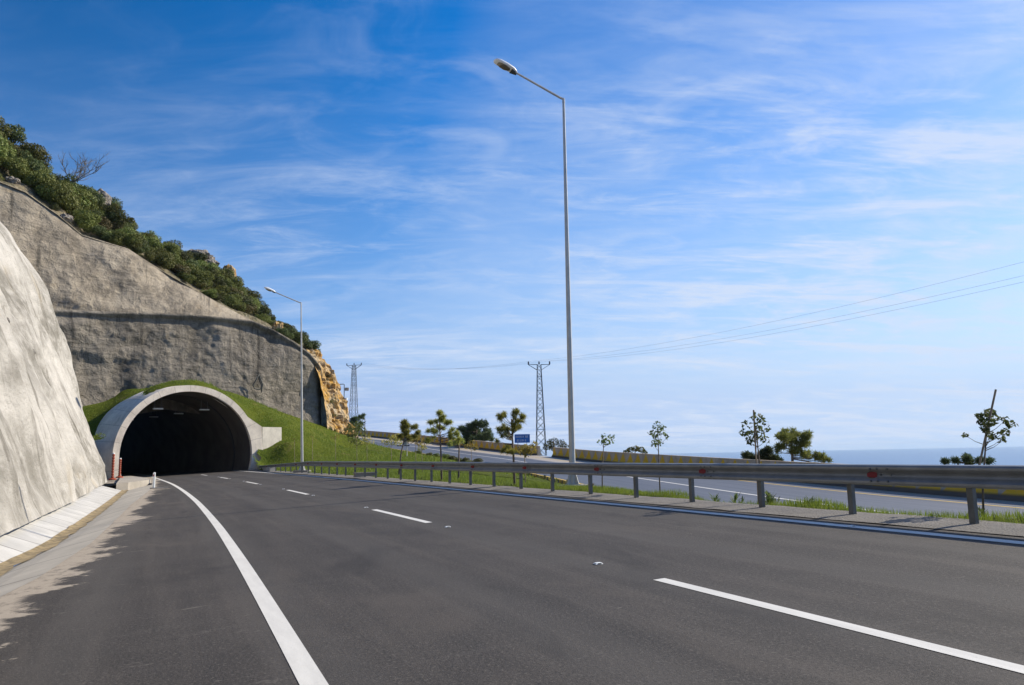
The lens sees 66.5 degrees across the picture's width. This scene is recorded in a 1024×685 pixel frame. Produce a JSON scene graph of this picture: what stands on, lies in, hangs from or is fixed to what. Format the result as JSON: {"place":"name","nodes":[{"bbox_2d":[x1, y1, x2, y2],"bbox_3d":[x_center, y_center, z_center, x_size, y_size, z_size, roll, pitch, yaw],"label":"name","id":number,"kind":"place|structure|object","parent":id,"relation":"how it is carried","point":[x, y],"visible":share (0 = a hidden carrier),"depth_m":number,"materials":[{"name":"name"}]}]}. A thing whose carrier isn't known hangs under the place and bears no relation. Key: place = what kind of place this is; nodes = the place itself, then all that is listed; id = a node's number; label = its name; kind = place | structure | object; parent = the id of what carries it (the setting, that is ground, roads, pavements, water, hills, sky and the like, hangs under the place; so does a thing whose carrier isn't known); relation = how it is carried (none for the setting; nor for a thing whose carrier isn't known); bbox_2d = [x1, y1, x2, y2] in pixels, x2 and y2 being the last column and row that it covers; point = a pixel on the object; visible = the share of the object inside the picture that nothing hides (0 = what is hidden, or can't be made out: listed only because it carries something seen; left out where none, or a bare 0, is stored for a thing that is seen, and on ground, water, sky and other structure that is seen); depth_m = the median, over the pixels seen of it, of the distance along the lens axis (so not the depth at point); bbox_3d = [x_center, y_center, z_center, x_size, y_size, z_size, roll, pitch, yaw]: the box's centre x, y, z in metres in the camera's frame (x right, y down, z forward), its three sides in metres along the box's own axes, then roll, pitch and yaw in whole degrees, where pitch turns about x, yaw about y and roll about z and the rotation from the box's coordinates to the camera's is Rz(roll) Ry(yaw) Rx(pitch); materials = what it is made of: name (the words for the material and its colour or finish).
{"place":"outdoors","nodes":[
{"label":"outdoors","id":0,"kind":"place"},
{"bbox_2d":[0,485,151,596],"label":"ditch","id":1,"kind":"object","parent":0,"point":[58,536],"visible":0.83,"depth_m":18.50,"materials":[{"name":"concrete"}]},
{"bbox_2d":[0,166,308,484],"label":"hill","id":2,"kind":"structure","parent":0,"point":[4,172],"depth_m":84.72,"materials":[{"name":"soil"}]},
{"bbox_2d":[0,116,5,138],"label":"shrub","id":3,"kind":"object","parent":2,"relation":"on","point":[2,123],"visible":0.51,"depth_m":86.98,"materials":[{"name":"green plant"}]},
{"bbox_2d":[2,125,13,138],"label":"shrub","id":4,"kind":"object","parent":2,"relation":"on","point":[8,133],"visible":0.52,"depth_m":87.57,"materials":[{"name":"green plant"}]},
{"bbox_2d":[0,135,16,157],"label":"shrub","id":5,"kind":"object","parent":2,"relation":"on","point":[2,148],"visible":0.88,"depth_m":80.99,"materials":[{"name":"green plant"}]},
{"bbox_2d":[5,176,20,183],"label":"rock outcrop","id":6,"kind":"object","parent":2,"relation":"on","point":[12,179],"visible":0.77,"depth_m":80.15,"materials":[{"name":"stone"}]},
{"bbox_2d":[0,156,30,175],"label":"shrub","id":7,"kind":"object","parent":2,"relation":"on","point":[12,165],"visible":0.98,"depth_m":81.23,"materials":[{"name":"green plant"}]},
{"bbox_2d":[5,124,26,141],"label":"tree","id":8,"kind":"object","parent":2,"relation":"on","point":[18,131],"visible":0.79,"depth_m":88.41,"materials":[{"name":"green plant"}]},
{"bbox_2d":[13,150,46,171],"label":"shrub","id":9,"kind":"object","parent":2,"relation":"on","point":[36,164],"visible":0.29,"depth_m":84.58,"materials":[{"name":"green plant"}]},
{"bbox_2d":[11,136,52,167],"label":"shrub","id":10,"kind":"object","parent":2,"relation":"on","point":[37,149],"visible":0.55,"depth_m":89.09,"materials":[{"name":"green plant"}]},
{"bbox_2d":[9,169,55,194],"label":"shrub","id":11,"kind":"object","parent":2,"relation":"on","point":[35,179],"visible":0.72,"depth_m":82.25,"materials":[{"name":"green plant"}]},
{"bbox_2d":[33,185,71,208],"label":"shrub","id":12,"kind":"object","parent":2,"relation":"on","point":[39,191],"visible":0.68,"depth_m":82.32,"materials":[{"name":"green plant"}]},
{"bbox_2d":[37,178,82,215],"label":"shrub","id":13,"kind":"object","parent":2,"relation":"on","point":[64,191],"visible":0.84,"depth_m":83.03,"materials":[{"name":"green plant"}]},
{"bbox_2d":[54,173,77,183],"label":"shrub","id":14,"kind":"object","parent":2,"relation":"on","point":[67,179],"visible":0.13,"depth_m":90.74,"materials":[{"name":"green plant"}]},
{"bbox_2d":[60,213,72,221],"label":"rock outcrop","id":15,"kind":"object","parent":2,"relation":"on","point":[67,217],"visible":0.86,"depth_m":81.95,"materials":[{"name":"stone"}]},
{"bbox_2d":[67,186,91,210],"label":"shrub","id":16,"kind":"object","parent":2,"relation":"on","point":[89,204],"visible":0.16,"depth_m":86.97,"materials":[{"name":"green plant"}]},
{"bbox_2d":[66,183,97,207],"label":"shrub","id":17,"kind":"object","parent":2,"relation":"on","point":[89,195],"visible":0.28,"depth_m":87.77,"materials":[{"name":"green plant"}]},
{"bbox_2d":[58,153,107,181],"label":"bare tree","id":18,"kind":"object","parent":2,"relation":"on","point":[80,174],"visible":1,"depth_m":91.02,"materials":[{"name":"brown wood"}]},
{"bbox_2d":[71,208,102,221],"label":"shrub","id":19,"kind":"object","parent":2,"relation":"on","point":[97,212],"visible":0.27,"depth_m":86.39,"materials":[{"name":"green plant"}]},
{"bbox_2d":[73,208,101,229],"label":"shrub","id":20,"kind":"object","parent":2,"relation":"on","point":[89,221],"visible":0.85,"depth_m":84.14,"materials":[{"name":"green plant"}]},
{"bbox_2d":[81,186,106,204],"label":"shrub","id":21,"kind":"object","parent":2,"relation":"on","point":[98,196],"visible":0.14,"depth_m":90.46,"materials":[{"name":"green plant"}]},
{"bbox_2d":[84,225,114,240],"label":"shrub","id":22,"kind":"object","parent":2,"relation":"on","point":[98,230],"visible":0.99,"depth_m":84.85,"materials":[{"name":"green plant"}]},
{"bbox_2d":[93,215,112,229],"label":"shrub","id":23,"kind":"object","parent":2,"relation":"on","point":[103,223],"visible":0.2,"depth_m":87.64,"materials":[{"name":"green plant"}]},
{"bbox_2d":[97,188,111,205],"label":"rock outcrop","id":24,"kind":"object","parent":2,"relation":"on","point":[107,196],"visible":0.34,"depth_m":92.52,"materials":[{"name":"stone"}]},
{"bbox_2d":[103,211,126,228],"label":"shrub","id":25,"kind":"object","parent":2,"relation":"on","point":[110,215],"visible":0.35,"depth_m":90.53,"materials":[{"name":"green plant"}]},
{"bbox_2d":[105,203,134,229],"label":"tree","id":26,"kind":"object","parent":2,"relation":"on","point":[123,217],"visible":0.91,"depth_m":90.63,"materials":[{"name":"green plant"}]},
{"bbox_2d":[106,226,137,244],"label":"shrub","id":27,"kind":"object","parent":2,"relation":"on","point":[127,229],"visible":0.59,"depth_m":86.55,"materials":[{"name":"green plant"}]},
{"bbox_2d":[107,230,143,246],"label":"shrub","id":28,"kind":"object","parent":2,"relation":"on","point":[116,240],"visible":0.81,"depth_m":85.91,"materials":[{"name":"green plant"}]},
{"bbox_2d":[126,241,142,251],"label":"shrub","id":29,"kind":"object","parent":2,"relation":"on","point":[132,246],"visible":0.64,"depth_m":86.55,"materials":[{"name":"green plant"}]},
{"bbox_2d":[138,251,157,259],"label":"shrub","id":30,"kind":"object","parent":2,"relation":"on","point":[148,255],"visible":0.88,"depth_m":87.11,"materials":[{"name":"green plant"}]},
{"bbox_2d":[140,233,165,248],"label":"shrub","id":31,"kind":"object","parent":2,"relation":"on","point":[150,240],"visible":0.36,"depth_m":93.72,"materials":[{"name":"green plant"}]},
{"bbox_2d":[146,251,176,268],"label":"shrub","id":32,"kind":"object","parent":2,"relation":"on","point":[164,259],"visible":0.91,"depth_m":88.39,"materials":[{"name":"green plant"}]},
{"bbox_2d":[0,182,323,396],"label":"sprayed wall","id":33,"kind":"structure","parent":2,"relation":"on","point":[74,268],"depth_m":80.10,"materials":[{"name":"grey concrete"}]},
{"bbox_2d":[151,241,181,263],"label":"shrub","id":34,"kind":"object","parent":2,"relation":"on","point":[175,248],"visible":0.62,"depth_m":94.69,"materials":[{"name":"green plant"}]},
{"bbox_2d":[170,264,190,274],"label":"shrub","id":35,"kind":"object","parent":2,"relation":"on","point":[179,267],"visible":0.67,"depth_m":90.52,"materials":[{"name":"green plant"}]},
{"bbox_2d":[178,272,196,283],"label":"shrub","id":36,"kind":"object","parent":2,"relation":"on","point":[186,277],"visible":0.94,"depth_m":90.45,"materials":[{"name":"green plant"}]},
{"bbox_2d":[95,385,281,485],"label":"tunnel portal","id":37,"kind":"object","parent":2,"relation":"on","point":[224,433],"visible":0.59,"depth_m":78.24,"materials":[{"name":"concrete"}]},
{"bbox_2d":[175,260,202,276],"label":"shrub","id":38,"kind":"object","parent":2,"relation":"on","point":[193,268],"visible":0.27,"depth_m":92.60,"materials":[{"name":"green plant"}]},
{"bbox_2d":[188,252,207,260],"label":"shrub","id":39,"kind":"object","parent":2,"relation":"on","point":[203,256],"visible":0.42,"depth_m":101.52,"materials":[{"name":"green plant"}]},
{"bbox_2d":[190,271,214,288],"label":"shrub","id":40,"kind":"object","parent":2,"relation":"on","point":[204,277],"visible":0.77,"depth_m":92.48,"materials":[{"name":"green plant"}]},
{"bbox_2d":[185,249,219,265],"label":"rock outcrop","id":41,"kind":"object","parent":2,"relation":"on","point":[210,258],"visible":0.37,"depth_m":104.68,"materials":[{"name":"stone"}]},
{"bbox_2d":[194,259,220,271],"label":"shrub","id":42,"kind":"object","parent":2,"relation":"on","point":[205,265],"visible":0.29,"depth_m":98.04,"materials":[{"name":"green plant"}]},
{"bbox_2d":[201,289,217,297],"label":"shrub","id":43,"kind":"object","parent":2,"relation":"on","point":[208,292],"visible":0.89,"depth_m":91.31,"materials":[{"name":"green plant"}]},
{"bbox_2d":[207,275,226,289],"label":"shrub","id":44,"kind":"object","parent":2,"relation":"on","point":[221,282],"visible":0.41,"depth_m":96.83,"materials":[{"name":"green plant"}]},
{"bbox_2d":[209,285,231,299],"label":"shrub","id":45,"kind":"object","parent":2,"relation":"on","point":[222,291],"visible":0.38,"depth_m":95.34,"materials":[{"name":"green plant"}]},
{"bbox_2d":[222,293,246,311],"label":"shrub","id":46,"kind":"object","parent":2,"relation":"on","point":[232,300],"visible":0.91,"depth_m":93.37,"materials":[{"name":"green plant"}]},
{"bbox_2d":[224,277,248,294],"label":"shrub","id":47,"kind":"object","parent":2,"relation":"on","point":[229,283],"visible":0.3,"depth_m":100.02,"materials":[{"name":"green plant"}]},
{"bbox_2d":[223,291,252,305],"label":"shrub","id":48,"kind":"object","parent":2,"relation":"on","point":[243,296],"visible":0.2,"depth_m":95.63,"materials":[{"name":"green plant"}]},
{"bbox_2d":[230,276,245,290],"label":"shrub","id":49,"kind":"object","parent":2,"relation":"on","point":[239,284],"visible":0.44,"depth_m":100.84,"materials":[{"name":"green plant"}]},
{"bbox_2d":[242,303,257,314],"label":"shrub","id":50,"kind":"object","parent":2,"relation":"on","point":[251,312],"visible":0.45,"depth_m":96.26,"materials":[{"name":"green plant"}]},
{"bbox_2d":[246,287,261,299],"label":"shrub","id":51,"kind":"object","parent":2,"relation":"on","point":[256,293],"visible":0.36,"depth_m":104.94,"materials":[{"name":"green plant"}]},
{"bbox_2d":[254,313,269,321],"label":"shrub","id":52,"kind":"object","parent":2,"relation":"on","point":[262,317],"visible":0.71,"depth_m":95.63,"materials":[{"name":"green plant"}]},
{"bbox_2d":[258,304,271,315],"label":"tree","id":53,"kind":"object","parent":2,"relation":"on","point":[267,310],"visible":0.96,"depth_m":96.77,"materials":[{"name":"green plant"}]},
{"bbox_2d":[272,321,283,329],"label":"rock outcrop","id":54,"kind":"object","parent":2,"relation":"on","point":[275,325],"visible":0.43,"depth_m":94.09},
{"bbox_2d":[275,327,294,338],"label":"shrub","id":55,"kind":"object","parent":2,"relation":"on","point":[284,332],"visible":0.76,"depth_m":92.90,"materials":[{"name":"green plant"}]},
{"bbox_2d":[286,327,308,343],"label":"shrub","id":56,"kind":"object","parent":2,"relation":"on","point":[297,338],"visible":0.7,"depth_m":95.34,"materials":[{"name":"green plant"}]},
{"bbox_2d":[302,338,320,351],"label":"shrub","id":57,"kind":"object","parent":2,"relation":"on","point":[309,344],"visible":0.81,"depth_m":97.35,"materials":[{"name":"green plant"}]},
{"bbox_2d":[306,349,358,437],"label":"cliff","id":58,"kind":"structure","parent":0,"point":[338,406],"depth_m":92.78,"materials":[{"name":"stone"}]},
{"bbox_2d":[349,413,365,438],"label":"tree","id":59,"kind":"object","parent":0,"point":[354,419],"visible":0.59,"depth_m":131.95,"materials":[{"name":"green plant"}]},
{"bbox_2d":[292,469,549,488],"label":"seaward slope","id":60,"kind":"structure","parent":0,"point":[421,478],"depth_m":143.26,"materials":[{"name":"plant"}]},
{"bbox_2d":[346,363,361,422],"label":"pylon","id":61,"kind":"object","parent":60,"relation":"on","point":[355,408],"visible":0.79,"depth_m":172.38,"materials":[{"name":"metal"}]},
{"bbox_2d":[455,418,494,445],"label":"tree","id":62,"kind":"object","parent":60,"relation":"on","point":[472,430],"visible":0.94,"depth_m":110.94,"materials":[{"name":"green plant"}]},
{"bbox_2d":[528,361,549,455],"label":"pylon","id":63,"kind":"object","parent":60,"relation":"on","point":[543,415],"visible":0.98,"depth_m":117.80,"materials":[{"name":"metal"}]},
{"bbox_2d":[538,262,1021,360],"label":"power cable","id":64,"kind":"object","parent":63,"relation":"attached to","point":[805,314],"visible":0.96,"depth_m":73.28,"materials":[{"name":"metal"}]},
{"bbox_2d":[551,275,1023,360],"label":"power cable","id":65,"kind":"object","parent":63,"relation":"attached to","point":[819,320],"visible":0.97,"depth_m":70.00,"materials":[{"name":"metal"}]},
{"bbox_2d":[564,282,1021,360],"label":"power cable","id":66,"kind":"object","parent":63,"relation":"attached to","point":[817,325],"visible":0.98,"depth_m":68.88,"materials":[{"name":"metal"}]},
{"bbox_2d":[543,437,568,451],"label":"bush","id":67,"kind":"object","parent":60,"relation":"on","point":[550,446],"visible":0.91,"depth_m":106.02,"materials":[{"name":"green plant"}]},
{"bbox_2d":[623,445,647,453],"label":"tree","id":68,"kind":"object","parent":60,"relation":"on","point":[638,448],"visible":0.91,"depth_m":78.34,"materials":[{"name":"green plant"}]},
{"bbox_2d":[740,444,784,460],"bbox_3d":[16.576,8.031,51.808,3.226,2.556,1.395,-1,-8,0],"label":"bush","id":69,"kind":"object","parent":60,"relation":"on","point":[766,452],"visible":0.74,"depth_m":51.67,"materials":[{"name":"green plant"}]},
{"bbox_2d":[772,426,832,462],"bbox_3d":[18.904,7.177,50.703,4.082,3.584,2.296,-1,-8,0],"label":"tree","id":70,"kind":"object","parent":60,"relation":"on","point":[798,443],"visible":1,"depth_m":50.58,"materials":[{"name":"green plant"}]},
{"bbox_2d":[939,452,995,464],"bbox_3d":[22.257,5.893,37.893,2.656,1.174,1.264,-1,-8,0],"label":"bush","id":71,"kind":"object","parent":60,"relation":"on","point":[966,458],"visible":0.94,"depth_m":37.76,"materials":[{"name":"green plant"}]},
{"bbox_2d":[0,470,1023,684],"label":"road","id":72,"kind":"structure","parent":0,"point":[239,577],"depth_m":7.62,"materials":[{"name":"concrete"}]},
{"bbox_2d":[108,453,115,479],"bbox_3d":[-31.592,9.802,61.825,0.593,2.105,0.593,-1,-8,0],"label":"marker post","id":73,"kind":"object","parent":72,"relation":"on","point":[112,468],"visible":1,"depth_m":61.73,"materials":[{"name":"red plastic"}]},
{"bbox_2d":[0,0,1023,455],"label":"sky","id":74,"kind":"structure","parent":0,"point":[372,166],"materials":[{"name":"blue"}]},
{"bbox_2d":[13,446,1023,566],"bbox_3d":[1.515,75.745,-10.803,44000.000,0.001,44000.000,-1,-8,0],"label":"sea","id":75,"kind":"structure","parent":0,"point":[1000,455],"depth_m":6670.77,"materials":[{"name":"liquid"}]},
{"bbox_2d":[82,378,1023,523],"bbox_3d":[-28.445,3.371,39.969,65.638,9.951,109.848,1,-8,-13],"label":"grass bank","id":76,"kind":"structure","parent":0,"point":[249,413],"depth_m":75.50,"materials":[{"name":"plant"}]},
{"bbox_2d":[0,222,107,535],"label":"sprayed wall","id":77,"kind":"structure","parent":76,"relation":"on","point":[51,460],"depth_m":28.37,"materials":[{"name":"concrete"}]},
{"bbox_2d":[54,309,322,424],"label":"sprayed wall","id":78,"kind":"structure","parent":76,"relation":"on","point":[113,354],"depth_m":80.80,"materials":[{"name":"concrete"}]},
{"bbox_2d":[344,421,366,444],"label":"young tree","id":79,"kind":"object","parent":76,"relation":"on","point":[355,429],"visible":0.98,"depth_m":51.59,"materials":[{"name":"green plant"}]},
{"bbox_2d":[381,433,402,470],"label":"young tree","id":80,"kind":"object","parent":76,"relation":"on","point":[391,443],"visible":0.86,"depth_m":46.57,"materials":[{"name":"green plant"}]},
{"bbox_2d":[396,418,420,478],"bbox_3d":[-5.285,5.451,39.889,1.199,3.202,1.237,4,-10,-34],"label":"pine tree","id":81,"kind":"object","parent":76,"relation":"on","point":[405,426],"visible":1,"depth_m":39.76,"materials":[{"name":"green plant"}]},
{"bbox_2d":[407,433,424,453],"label":"young tree","id":82,"kind":"object","parent":76,"relation":"on","point":[417,440],"visible":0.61,"depth_m":43.59,"materials":[{"name":"green plant"}]},
{"bbox_2d":[423,409,461,479],"bbox_3d":[-2.806,4.291,31.578,1.624,3.184,1.196,-1,-8,0],"label":"pine tree","id":83,"kind":"object","parent":76,"relation":"on","point":[434,431],"visible":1,"depth_m":31.64,"materials":[{"name":"green plant"}]},
{"bbox_2d":[447,435,463,482],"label":"pine tree","id":84,"kind":"object","parent":76,"relation":"on","point":[456,444],"visible":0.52,"depth_m":32.72,"materials":[{"name":"green plant"}]},
{"bbox_2d":[464,439,477,483],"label":"young tree","id":85,"kind":"object","parent":76,"relation":"on","point":[468,444],"visible":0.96,"depth_m":33.67,"materials":[{"name":"green plant"}]},
{"bbox_2d":[494,407,526,484],"bbox_3d":[-0.035,3.528,25.444,1.176,2.828,0.840,-1,-8,0],"label":"pine tree","id":86,"kind":"object","parent":76,"relation":"on","point":[515,426],"visible":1,"depth_m":25.47,"materials":[{"name":"green plant"}]},
{"bbox_2d":[517,441,537,480],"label":"young tree","id":87,"kind":"object","parent":76,"relation":"on","point":[528,448],"visible":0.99,"depth_m":25.62,"materials":[{"name":"green plant"}]},
{"bbox_2d":[494,58,587,486],"bbox_3d":[0.906,-2.242,25.394,2.961,14.184,1.176,0,-8,-11],"label":"street lamp","id":88,"kind":"object","parent":76,"relation":"on","point":[511,69],"visible":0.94,"depth_m":25.40,"materials":[{"name":"metal"}]},
{"bbox_2d":[597,433,614,485],"bbox_3d":[2.703,3.424,21.709,0.492,1.856,0.616,-6,-9,29],"label":"young tree","id":89,"kind":"object","parent":76,"relation":"on","point":[603,440],"visible":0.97,"depth_m":21.76,"materials":[{"name":"green plant"}]},
{"bbox_2d":[647,421,669,491],"bbox_3d":[3.697,3.095,19.695,0.566,2.254,0.655,-1,-8,0],"label":"young tree","id":90,"kind":"object","parent":76,"relation":"on","point":[656,435],"visible":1,"depth_m":19.74,"materials":[{"name":"green plant"}]},
{"bbox_2d":[738,410,770,504],"bbox_3d":[4.831,2.406,15.269,0.508,2.161,0.654,2,-9,-21],"label":"young tree","id":91,"kind":"object","parent":76,"relation":"on","point":[755,432],"visible":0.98,"depth_m":15.30,"materials":[{"name":"green plant"}]},
{"bbox_2d":[961,389,1017,511],"bbox_3d":[7.349,1.959,12.115,0.878,2.447,0.636,-1,-8,0],"label":"young tree","id":92,"kind":"object","parent":76,"relation":"on","point":[986,423],"visible":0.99,"depth_m":12.09,"materials":[{"name":"green plant"}]},
{"bbox_2d":[244,470,1023,535],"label":"gravel shoulder","id":93,"kind":"object","parent":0,"point":[991,527],"visible":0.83,"depth_m":13.59},
{"bbox_2d":[264,287,310,472],"bbox_3d":[-16.143,2.688,56.077,3.427,13.450,1.122,0,-8,-7],"label":"street lamp","id":94,"kind":"object","parent":93,"relation":"on","point":[273,291],"visible":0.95,"depth_m":56.01,"materials":[{"name":"metal"}]},
{"bbox_2d":[353,472,377,476],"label":"culvert block","id":95,"kind":"structure","parent":93,"relation":"on","point":[361,474],"depth_m":40.27,"materials":[{"name":"concrete"}]},
{"bbox_2d":[259,461,1023,523],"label":"guardrail","id":96,"kind":"object","parent":93,"relation":"on","point":[970,478],"visible":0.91,"depth_m":14.04,"materials":[{"name":"metal"}]},
{"bbox_2d":[358,436,1023,518],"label":"road","id":97,"kind":"structure","parent":0,"point":[865,498],"depth_m":37.06,"materials":[{"name":"asphalt"}]},
{"bbox_2d":[356,430,541,454],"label":"road barrier","id":98,"kind":"object","parent":97,"relation":"on","point":[487,445],"visible":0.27,"depth_m":109.57,"materials":[{"name":"concrete"}]},
{"bbox_2d":[397,449,581,483],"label":"kerb","id":99,"kind":"structure","parent":97,"relation":"on","point":[562,481],"depth_m":50.12,"materials":[{"name":"concrete"}]},
{"bbox_2d":[515,434,529,442],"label":"road sign","id":100,"kind":"object","parent":97,"relation":"on","point":[522,438],"visible":0.97,"depth_m":91.30,"materials":[{"name":"blue metal"}]},
{"bbox_2d":[551,447,1023,501],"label":"road barrier","id":101,"kind":"object","parent":97,"relation":"on","point":[625,457],"visible":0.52,"depth_m":50.15,"materials":[{"name":"concrete"}]},
{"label":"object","id":102,"kind":"structure","parent":0,"visible":0},
{"bbox_2d":[116,476,150,489],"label":"kerb wall","id":103,"kind":"structure","parent":102,"relation":"on","point":[128,482],"depth_m":50.07,"materials":[{"name":"concrete"}]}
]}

